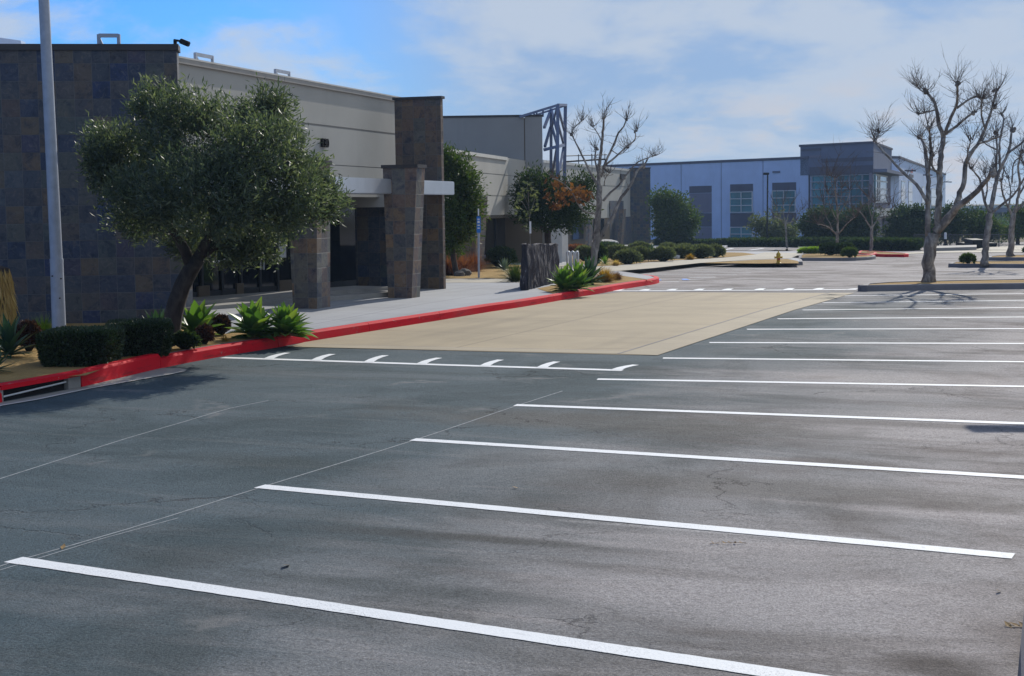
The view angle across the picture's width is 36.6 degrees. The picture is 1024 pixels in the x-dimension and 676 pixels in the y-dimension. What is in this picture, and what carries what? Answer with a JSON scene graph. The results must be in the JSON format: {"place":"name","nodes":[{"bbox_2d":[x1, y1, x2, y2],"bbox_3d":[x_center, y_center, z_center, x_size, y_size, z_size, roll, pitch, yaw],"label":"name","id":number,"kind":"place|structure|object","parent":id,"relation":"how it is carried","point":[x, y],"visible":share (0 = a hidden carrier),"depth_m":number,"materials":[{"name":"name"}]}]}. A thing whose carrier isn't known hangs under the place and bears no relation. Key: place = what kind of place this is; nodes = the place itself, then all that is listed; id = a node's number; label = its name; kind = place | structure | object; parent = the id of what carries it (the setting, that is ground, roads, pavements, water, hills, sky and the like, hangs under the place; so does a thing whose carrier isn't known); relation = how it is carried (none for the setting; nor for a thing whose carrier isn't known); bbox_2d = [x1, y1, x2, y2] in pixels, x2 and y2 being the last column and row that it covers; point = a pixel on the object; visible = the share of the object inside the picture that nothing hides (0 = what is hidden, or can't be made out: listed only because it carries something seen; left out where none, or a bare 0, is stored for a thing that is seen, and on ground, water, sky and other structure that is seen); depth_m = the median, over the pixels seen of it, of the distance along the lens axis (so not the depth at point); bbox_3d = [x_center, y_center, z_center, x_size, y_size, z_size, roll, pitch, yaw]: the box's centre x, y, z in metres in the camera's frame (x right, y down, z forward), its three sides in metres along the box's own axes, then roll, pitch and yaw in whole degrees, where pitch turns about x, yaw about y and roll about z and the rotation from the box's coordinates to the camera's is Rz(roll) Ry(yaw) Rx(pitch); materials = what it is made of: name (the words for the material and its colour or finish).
{"place":"outdoors","nodes":[
{"label":"outdoors","id":0,"kind":"place"},
{"bbox_2d":[0,245,798,382],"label":"pavement","id":1,"kind":"structure","parent":0,"point":[354,311],"depth_m":30.28,"materials":[{"name":"concrete"}]},
{"bbox_2d":[0,323,302,381],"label":"planting bed","id":2,"kind":"object","parent":1,"relation":"on","point":[29,365],"visible":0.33,"depth_m":18.99,"materials":[{"name":"soil"}]},
{"bbox_2d":[0,266,19,326],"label":"ornamental grass","id":3,"kind":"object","parent":2,"relation":"on","point":[8,303],"depth_m":23.14,"materials":[{"name":"brown plant"}]},
{"bbox_2d":[0,313,35,358],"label":"agave","id":4,"kind":"object","parent":2,"relation":"on","point":[8,340],"visible":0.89,"depth_m":19.80,"materials":[{"name":"green plant"}]},
{"bbox_2d":[15,318,44,350],"bbox_3d":[-6.460,-0.048,20.725,0.455,0.450,0.434,-1,5,0],"label":"dark shrub","id":5,"kind":"object","parent":2,"relation":"on","point":[32,327],"visible":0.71,"depth_m":20.62,"materials":[{"name":"red plant"}]},
{"bbox_2d":[38,0,65,327],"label":"light pole","id":6,"kind":"object","parent":2,"relation":"on","point":[58,313],"visible":0.91,"depth_m":22.49,"materials":[{"name":"grey metal"}]},
{"bbox_2d":[34,324,125,366],"bbox_3d":[-5.327,0.103,19.165,0.994,0.495,1.227,-1,5,0],"label":"clipped hedge","id":7,"kind":"object","parent":2,"relation":"on","point":[76,346],"visible":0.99,"depth_m":18.69,"materials":[{"name":"green plant"}]},
{"bbox_2d":[105,317,174,356],"bbox_3d":[-4.904,-0.008,20.391,0.925,0.500,1.215,-2,5,-12],"label":"clipped hedge","id":8,"kind":"object","parent":2,"relation":"on","point":[145,335],"visible":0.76,"depth_m":19.95,"materials":[{"name":"green plant"}]},
{"bbox_2d":[172,329,202,349],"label":"dark shrub","id":9,"kind":"object","parent":2,"relation":"on","point":[186,339],"visible":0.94,"depth_m":20.83,"materials":[{"name":"green plant"}]},
{"bbox_2d":[181,300,223,334],"bbox_3d":[-4.612,-0.271,22.647,0.812,0.604,0.814,-1,5,0],"label":"agave","id":10,"kind":"object","parent":2,"relation":"on","point":[195,316],"visible":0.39,"depth_m":22.53,"materials":[{"name":"green plant"}]},
{"bbox_2d":[195,322,215,343],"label":"succulent","id":11,"kind":"object","parent":2,"relation":"on","point":[205,332],"visible":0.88,"depth_m":21.59,"materials":[{"name":"red plant"}]},
{"bbox_2d":[71,71,355,338],"bbox_3d":[-4.136,-1.732,20.980,4.001,3.856,3.383,-1,5,0],"label":"olive tree","id":12,"kind":"object","parent":2,"relation":"on","point":[247,198],"visible":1,"depth_m":20.77,"materials":[{"name":"green plant"}]},
{"bbox_2d":[211,313,231,334],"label":"succulent","id":13,"kind":"object","parent":2,"relation":"on","point":[224,320],"visible":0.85,"depth_m":23.00,"materials":[{"name":"red plant"}]},
{"bbox_2d":[224,296,280,340],"bbox_3d":[-3.799,-0.249,22.634,0.872,0.703,0.936,-1,5,0],"label":"agave","id":14,"kind":"object","parent":2,"relation":"on","point":[252,321],"visible":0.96,"depth_m":22.52,"materials":[{"name":"green plant"}]},
{"bbox_2d":[259,301,317,339],"bbox_3d":[-3.329,-0.241,22.814,0.942,0.578,0.936,-1,5,0],"label":"agave","id":15,"kind":"object","parent":2,"relation":"on","point":[289,321],"visible":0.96,"depth_m":22.69,"materials":[{"name":"green plant"}]},
{"bbox_2d":[0,38,453,323],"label":"office building","id":16,"kind":"structure","parent":1,"relation":"on","point":[387,151],"depth_m":28.50,"materials":[{"name":"stone"}]},
{"bbox_2d":[446,264,520,278],"bbox_3d":[-0.589,-2.314,52.482,4.346,0.243,18.524,-1,5,0],"label":"planting bed","id":17,"kind":"object","parent":1,"relation":"on","point":[492,272],"visible":0.24,"depth_m":47.48,"materials":[{"name":"soil"}]},
{"bbox_2d":[443,141,490,272],"bbox_3d":[-1.677,-3.819,46.030,2.098,4.089,2.214,2,6,34],"label":"evergreen tree","id":18,"kind":"object","parent":17,"relation":"on","point":[463,202],"visible":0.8,"depth_m":45.67,"materials":[{"name":"green plant"}]},
{"bbox_2d":[464,251,491,271],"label":"fountain grass","id":19,"kind":"object","parent":17,"relation":"on","point":[475,261],"depth_m":50.72,"materials":[{"name":"red plant"}]},
{"bbox_2d":[484,244,517,267],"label":"round shrub","id":20,"kind":"object","parent":17,"relation":"on","point":[496,253],"visible":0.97,"depth_m":55.25,"materials":[{"name":"green plant"}]},
{"bbox_2d":[498,261,520,281],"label":"grass tuft","id":21,"kind":"object","parent":17,"relation":"on","point":[514,273],"visible":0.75,"depth_m":40.67,"materials":[{"name":"green plant"}]},
{"bbox_2d":[443,114,542,264],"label":"office building","id":22,"kind":"structure","parent":1,"relation":"on","point":[505,146],"depth_m":62.93,"materials":[{"name":"grey paint"}]},
{"bbox_2d":[484,218,504,254],"bbox_3d":[-0.701,-4.079,61.443,0.170,1.427,5.998,0,5,12],"label":"window","id":23,"kind":"structure","parent":22,"relation":"in","point":[495,232],"depth_m":61.31,"materials":[{"name":"black glass"}]},
{"bbox_2d":[513,181,539,243],"bbox_3d":[0.457,-3.273,46.441,0.969,2.895,1.023,0,5,15],"label":"sapling","id":24,"kind":"object","parent":1,"relation":"on","point":[531,200],"visible":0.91,"depth_m":46.37,"materials":[{"name":"green plant"}]},
{"bbox_2d":[520,243,559,289],"bbox_3d":[0.714,-1.803,37.812,0.254,1.119,4.828,0,5,10],"label":"standing stone","id":25,"kind":"object","parent":1,"relation":"on","point":[539,261],"visible":0.93,"depth_m":36.95,"materials":[{"name":"stone"}]},
{"bbox_2d":[506,160,603,243],"bbox_3d":[1.673,-4.774,58.929,3.794,4.111,3.187,-1,5,0],"label":"evergreen tree","id":26,"kind":"object","parent":1,"relation":"on","point":[566,216],"visible":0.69,"depth_m":58.58,"materials":[{"name":"green plant"}]},
{"bbox_2d":[537,276,652,292],"bbox_3d":[2.621,-1.450,40.334,2.178,0.172,13.408,0,5,13],"label":"planting bed","id":27,"kind":"object","parent":1,"relation":"on","point":[624,278],"visible":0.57,"depth_m":39.04,"materials":[{"name":"soil"}]},
{"bbox_2d":[547,263,579,290],"bbox_3d":[1.179,-1.360,34.982,0.827,0.722,0.817,-1,5,0],"label":"agave","id":28,"kind":"object","parent":27,"relation":"on","point":[563,281],"visible":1,"depth_m":34.84,"materials":[{"name":"green plant"}]},
{"bbox_2d":[566,259,594,291],"bbox_3d":[1.471,-1.406,35.252,0.904,0.833,0.896,-1,5,0],"label":"agave","id":29,"kind":"object","parent":27,"relation":"on","point":[582,279],"visible":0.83,"depth_m":35.10,"materials":[{"name":"green plant"}]},
{"bbox_2d":[580,255,607,284],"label":"agave","id":30,"kind":"object","parent":27,"relation":"on","point":[588,264],"visible":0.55,"depth_m":38.13,"materials":[{"name":"green plant"}]},
{"bbox_2d":[595,266,618,282],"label":"grass tuft","id":31,"kind":"object","parent":27,"relation":"on","point":[608,278],"visible":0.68,"depth_m":39.92,"materials":[{"name":"orange plant"}]},
{"bbox_2d":[542,90,662,271],"bbox_3d":[2.691,-5.035,50.399,4.090,5.889,3.037,-5,6,-42],"label":"bare sycamore","id":32,"kind":"object","parent":1,"relation":"on","point":[575,192],"visible":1,"depth_m":50.23,"materials":[{"name":"grey plant"}]},
{"bbox_2d":[572,252,753,265],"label":"planting bed","id":33,"kind":"object","parent":1,"relation":"on","point":[730,254],"visible":0.32,"depth_m":70.11,"materials":[{"name":"soil"}]},
{"bbox_2d":[587,242,608,262],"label":"dark shrub","id":34,"kind":"object","parent":33,"relation":"on","point":[602,251],"visible":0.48,"depth_m":61.82,"materials":[{"name":"green plant"}]},
{"bbox_2d":[606,243,630,259],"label":"mound shrub","id":35,"kind":"object","parent":33,"relation":"on","point":[612,248],"visible":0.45,"depth_m":66.23,"materials":[{"name":"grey plant"}]},
{"bbox_2d":[612,248,642,263],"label":"mound shrub","id":36,"kind":"object","parent":33,"relation":"on","point":[627,256],"visible":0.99,"depth_m":60.43,"materials":[{"name":"green plant"}]},
{"bbox_2d":[628,245,652,261],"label":"mound shrub","id":37,"kind":"object","parent":33,"relation":"on","point":[646,252],"visible":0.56,"depth_m":64.83,"materials":[{"name":"green plant"}]},
{"bbox_2d":[650,245,676,261],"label":"mound shrub","id":38,"kind":"object","parent":33,"relation":"on","point":[664,253],"visible":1,"depth_m":64.75,"materials":[{"name":"green plant"}]},
{"bbox_2d":[672,244,695,258],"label":"mound shrub","id":39,"kind":"object","parent":33,"relation":"on","point":[683,250],"visible":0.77,"depth_m":70.47,"materials":[{"name":"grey plant"}]},
{"bbox_2d":[691,243,716,257],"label":"mound shrub","id":40,"kind":"object","parent":33,"relation":"on","point":[702,250],"visible":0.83,"depth_m":71.06,"materials":[{"name":"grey plant"}]},
{"bbox_2d":[653,238,719,244],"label":"long hedge","id":41,"kind":"object","parent":1,"relation":"on","point":[708,241],"visible":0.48,"depth_m":123.30,"materials":[{"name":"green plant"}]},
{"bbox_2d":[711,259,798,262],"bbox_3d":[11.251,-3.219,64.677,3.667,0.141,8.898,2,5,28],"label":"planting bed","id":42,"kind":"object","parent":1,"relation":"on","point":[771,261],"visible":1,"depth_m":63.96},
{"bbox_2d":[446,279,519,282],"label":"walk","id":43,"kind":"structure","parent":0,"point":[475,281],"depth_m":41.02,"materials":[{"name":"concrete"}]},
{"bbox_2d":[0,242,1023,675],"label":"parking lot","id":44,"kind":"structure","parent":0,"point":[822,608],"depth_m":10.99,"materials":[{"name":"asphalt"}]},
{"bbox_2d":[0,368,186,404],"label":"gutter apron","id":45,"kind":"object","parent":44,"relation":"on","point":[158,372],"visible":1,"depth_m":18.56,"materials":[{"name":"concrete"}]},
{"bbox_2d":[0,391,560,565],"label":"layout line","id":46,"kind":"object","parent":44,"relation":"on","point":[269,484],"visible":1,"depth_m":11.47,"materials":[{"name":"paint"}]},
{"bbox_2d":[0,277,658,401],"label":"red curb","id":47,"kind":"structure","parent":44,"relation":"on","point":[125,367],"depth_m":23.48,"materials":[{"name":"paint"}]},
{"bbox_2d":[0,371,81,401],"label":"storm drain","id":48,"kind":"object","parent":47,"relation":"in","point":[16,389],"visible":0.85,"depth_m":17.28,"materials":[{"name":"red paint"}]},
{"bbox_2d":[5,557,827,675],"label":"parking line","id":49,"kind":"object","parent":44,"relation":"on","point":[719,664],"visible":1,"depth_m":7.88,"materials":[{"name":"white paint"}]},
{"bbox_2d":[222,353,635,370],"bbox_3d":[-1.143,0.305,20.772,5.706,0.068,1.005,1,5,19],"label":"hatched band","id":50,"kind":"object","parent":44,"relation":"on","point":[425,362],"visible":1,"depth_m":20.50,"materials":[{"name":"white paint"}]},
{"bbox_2d":[519,103,567,262],"bbox_3d":[1.744,-6.376,64.128,1.450,6.751,3.388,2,5,29],"label":"steel frame","id":51,"kind":"object","parent":44,"relation":"on","point":[561,240],"visible":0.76,"depth_m":63.84,"materials":[{"name":"paint"}]},
{"bbox_2d":[255,485,1014,557],"bbox_3d":[0.555,1.211,10.477,5.450,0.066,0.159,1,5,26],"label":"parking line","id":52,"kind":"object","parent":44,"relation":"on","point":[711,527],"visible":1,"depth_m":10.26,"materials":[{"name":"white paint"}]},
{"bbox_2d":[409,438,1023,478],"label":"parking line","id":53,"kind":"object","parent":44,"relation":"on","point":[741,459],"visible":1,"depth_m":12.79,"materials":[{"name":"white paint"}]},
{"bbox_2d":[615,288,857,290],"bbox_3d":[5.616,-1.221,38.829,6.402,0.082,1.341,-1,5,-3],"label":"hatched band","id":54,"kind":"object","parent":44,"relation":"on","point":[726,289],"visible":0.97,"depth_m":38.57,"materials":[{"name":"white paint"}]},
{"bbox_2d":[514,404,1023,423],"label":"parking line","id":55,"kind":"object","parent":44,"relation":"on","point":[864,417],"visible":1,"depth_m":15.46,"materials":[{"name":"white paint"}]},
{"bbox_2d":[597,378,1023,386],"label":"parking line","id":56,"kind":"object","parent":44,"relation":"on","point":[814,382],"visible":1,"depth_m":18.16,"materials":[{"name":"white paint"}]},
{"bbox_2d":[791,236,859,247],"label":"long hedge","id":57,"kind":"object","parent":44,"relation":"on","point":[801,241],"visible":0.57,"depth_m":113.87,"materials":[{"name":"green plant"}]},
{"bbox_2d":[798,253,875,260],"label":"planted nose curb","id":58,"kind":"structure","parent":44,"relation":"on","point":[872,257],"depth_m":72.14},
{"bbox_2d":[802,253,871,257],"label":"planted nose","id":59,"kind":"object","parent":58,"relation":"on","point":[815,255],"visible":0.69,"depth_m":76.08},
{"bbox_2d":[817,241,837,255],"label":"round shrub","id":60,"kind":"object","parent":59,"relation":"on","point":[827,248],"visible":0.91,"depth_m":77.94,"materials":[{"name":"green plant"}]},
{"bbox_2d":[802,137,869,242],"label":"bare sycamore","id":61,"kind":"object","parent":59,"relation":"on","point":[837,232],"visible":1,"depth_m":81.35,"materials":[{"name":"brown plant"}]},
{"bbox_2d":[663,357,1023,361],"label":"parking line","id":62,"kind":"object","parent":44,"relation":"on","point":[841,359],"visible":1,"depth_m":20.76,"materials":[{"name":"white paint"}]},
{"bbox_2d":[709,342,1023,343],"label":"parking line","id":63,"kind":"object","parent":44,"relation":"on","point":[859,342],"visible":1,"depth_m":23.24,"materials":[{"name":"white paint"}]},
{"bbox_2d":[834,172,907,250],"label":"bare sycamore","id":64,"kind":"object","parent":44,"relation":"on","point":[872,224],"visible":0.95,"depth_m":88.71,"materials":[{"name":"brown plant"}]},
{"bbox_2d":[777,317,990,318],"bbox_3d":[7.510,-0.369,28.077,5.450,0.058,0.159,-1,5,-3],"label":"parking line","id":65,"kind":"object","parent":44,"relation":"on","point":[909,317],"visible":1,"depth_m":28.03,"materials":[{"name":"white paint"}]},
{"bbox_2d":[747,328,1023,329],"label":"parking line","id":66,"kind":"object","parent":44,"relation":"on","point":[918,328],"visible":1,"depth_m":25.69,"materials":[{"name":"white paint"}]},
{"bbox_2d":[851,236,923,250],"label":"long hedge","id":67,"kind":"object","parent":44,"relation":"on","point":[880,243],"visible":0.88,"depth_m":95.63,"materials":[{"name":"green plant"}]},
{"bbox_2d":[858,279,1023,291],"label":"tree island curb","id":68,"kind":"object","parent":44,"relation":"on","point":[866,287],"visible":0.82,"depth_m":38.22,"materials":[{"name":"concrete"}]},
{"bbox_2d":[870,280,1023,284],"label":"tree island","id":69,"kind":"object","parent":68,"relation":"on","point":[984,281],"visible":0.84,"depth_m":39.79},
{"bbox_2d":[857,45,1017,281],"bbox_3d":[10.950,-4.424,40.230,4.053,6.101,5.116,1,5,20],"label":"bare sycamore","id":70,"kind":"object","parent":69,"relation":"on","point":[929,255],"visible":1,"depth_m":39.94,"materials":[{"name":"grey plant"}]},
{"bbox_2d":[936,245,976,250],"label":"curb","id":71,"kind":"structure","parent":44,"relation":"on","point":[956,247],"depth_m":94.11,"materials":[{"name":"concrete"}]},
{"bbox_2d":[914,234,1008,247],"bbox_3d":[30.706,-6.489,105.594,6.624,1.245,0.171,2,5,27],"label":"hedge","id":72,"kind":"object","parent":44,"relation":"on","point":[962,240],"visible":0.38,"depth_m":105.54,"materials":[{"name":"plant"}]},
{"bbox_2d":[948,261,1023,267],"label":"tree island curb","id":73,"kind":"object","parent":44,"relation":"on","point":[958,265],"visible":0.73,"depth_m":58.62,"materials":[{"name":"concrete"}]},
{"bbox_2d":[956,261,1023,263],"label":"tree island","id":74,"kind":"object","parent":73,"relation":"on","point":[1006,262],"visible":0.61,"depth_m":60.67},
{"bbox_2d":[956,93,1023,265],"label":"bare sycamore","id":75,"kind":"object","parent":74,"relation":"on","point":[986,238],"visible":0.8,"depth_m":58.26,"materials":[{"name":"grey plant"}]},
{"bbox_2d":[988,255,1023,260],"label":"tree island curb","id":76,"kind":"object","parent":44,"relation":"on","point":[991,258],"visible":0.65,"depth_m":68.59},
{"bbox_2d":[993,255,1023,256],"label":"tree island","id":77,"kind":"object","parent":76,"relation":"on","point":[1010,256],"visible":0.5,"depth_m":70.97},
{"bbox_2d":[988,131,1023,255],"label":"bare sycamore","id":78,"kind":"object","parent":77,"relation":"on","point":[1011,246],"visible":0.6,"depth_m":70.86,"materials":[{"name":"brown plant"}]},
{"bbox_2d":[1018,615,1023,675],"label":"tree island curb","id":79,"kind":"object","parent":44,"relation":"on","point":[1021,666],"visible":1,"depth_m":6.91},
{"bbox_2d":[0,0,1023,204],"label":"sky","id":80,"kind":"structure","parent":0,"point":[711,79],"materials":[{"name":"blue"}]},
{"bbox_2d":[292,292,852,354],"bbox_3d":[2.336,-0.474,29.808,5.627,0.126,17.224,1,5,22],"label":"loading pad","id":81,"kind":"object","parent":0,"point":[622,321],"visible":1,"depth_m":26.95,"materials":[{"name":"concrete"}]},
{"bbox_2d":[288,344,623,353],"bbox_3d":[-0.855,0.157,22.393,4.954,0.059,0.400,0,5,14],"label":"pad border","id":82,"kind":"object","parent":81,"relation":"on","point":[467,349],"visible":1,"depth_m":22.42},
{"bbox_2d":[620,293,851,354],"bbox_3d":[4.813,-0.431,29.169,0.550,0.069,16.586,1,5,22],"label":"pad border","id":83,"kind":"object","parent":81,"relation":"on","point":[664,346],"visible":1,"depth_m":25.99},
{"bbox_2d":[596,252,802,270],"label":"walk","id":84,"kind":"structure","parent":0,"point":[767,255],"depth_m":64.57,"materials":[{"name":"concrete"}]},
{"bbox_2d":[724,247,790,250],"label":"driveway","id":85,"kind":"structure","parent":0,"point":[748,249],"depth_m":101.03,"materials":[{"name":"concrete"}]},
{"bbox_2d":[623,204,1023,244],"bbox_3d":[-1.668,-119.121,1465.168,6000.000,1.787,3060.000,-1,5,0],"label":"ground","id":86,"kind":"structure","parent":0,"point":[1021,240],"depth_m":143.99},
{"bbox_2d":[543,160,650,245],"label":"office building","id":87,"kind":"structure","parent":86,"relation":"on","point":[628,224],"depth_m":138.76,"materials":[{"name":"beige paint"}]},
{"bbox_2d":[572,219,603,239],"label":"window","id":88,"kind":"structure","parent":87,"relation":"in","point":[578,235],"depth_m":129.54,"materials":[{"name":"blue glass"}]},
{"bbox_2d":[644,183,708,241],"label":"leafy tree","id":89,"kind":"object","parent":86,"relation":"on","point":[673,216],"visible":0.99,"depth_m":123.64,"materials":[{"name":"green plant"}]},
{"bbox_2d":[620,252,802,274],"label":"walk curb","id":90,"kind":"structure","parent":86,"relation":"on","point":[710,263],"depth_m":64.33,"materials":[{"name":"concrete"}]},
{"bbox_2d":[718,236,799,246],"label":"long hedge","id":91,"kind":"object","parent":86,"relation":"on","point":[749,241],"visible":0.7,"depth_m":119.62,"materials":[{"name":"green plant"}]},
{"bbox_2d":[743,205,801,237],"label":"leafy tree","id":92,"kind":"object","parent":86,"relation":"on","point":[758,223],"visible":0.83,"depth_m":129.17,"materials":[{"name":"green plant"}]},
{"bbox_2d":[602,141,951,239],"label":"office building","id":93,"kind":"structure","parent":86,"relation":"on","point":[729,197],"depth_m":154.16,"materials":[{"name":"paint"}]},
{"bbox_2d":[730,191,752,212],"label":"window","id":94,"kind":"structure","parent":93,"relation":"in","point":[740,202],"depth_m":154.77,"materials":[{"name":"teal glass"}]},
{"bbox_2d":[730,227,752,237],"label":"window","id":95,"kind":"structure","parent":93,"relation":"in","point":[739,232],"depth_m":155.15,"materials":[{"name":"teal glass"}]},
{"bbox_2d":[772,190,795,212],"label":"window","id":96,"kind":"structure","parent":93,"relation":"in","point":[780,193],"depth_m":150.82,"materials":[{"name":"teal glass"}]},
{"bbox_2d":[876,174,887,202],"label":"window","id":97,"kind":"structure","parent":93,"relation":"in","point":[881,180],"depth_m":151.30,"materials":[{"name":"grey glass"}]},
{"bbox_2d":[763,186,809,250],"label":"bare sycamore","id":98,"kind":"object","parent":86,"relation":"on","point":[785,221],"visible":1,"depth_m":101.39,"materials":[{"name":"brown plant"}]},
{"bbox_2d":[792,203,841,236],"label":"leafy tree","id":99,"kind":"object","parent":86,"relation":"on","point":[810,229],"visible":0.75,"depth_m":117.97,"materials":[{"name":"green plant"}]},
{"bbox_2d":[824,201,884,237],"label":"leafy tree","id":100,"kind":"object","parent":86,"relation":"on","point":[858,226],"visible":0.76,"depth_m":115.99,"materials":[{"name":"green plant"}]},
{"bbox_2d":[877,202,934,240],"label":"leafy tree","id":101,"kind":"object","parent":86,"relation":"on","point":[906,221],"visible":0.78,"depth_m":115.86,"materials":[{"name":"green plant"}]},
{"bbox_2d":[924,200,984,244],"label":"leafy tree","id":102,"kind":"object","parent":86,"relation":"on","point":[959,222],"visible":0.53,"depth_m":112.07,"materials":[{"name":"green plant"}]},
{"bbox_2d":[959,205,1008,242],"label":"leafy tree","id":103,"kind":"object","parent":86,"relation":"on","point":[996,227],"visible":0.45,"depth_m":113.70,"materials":[{"name":"green plant"}]},
{"bbox_2d":[996,201,1023,243],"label":"leafy tree","id":104,"kind":"object","parent":86,"relation":"on","point":[1019,228],"visible":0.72,"depth_m":114.71,"materials":[{"name":"green plant"}]},
{"bbox_2d":[905,250,1022,253],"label":"walk","id":105,"kind":"structure","parent":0,"point":[990,251],"depth_m":88.64,"materials":[{"name":"concrete"}]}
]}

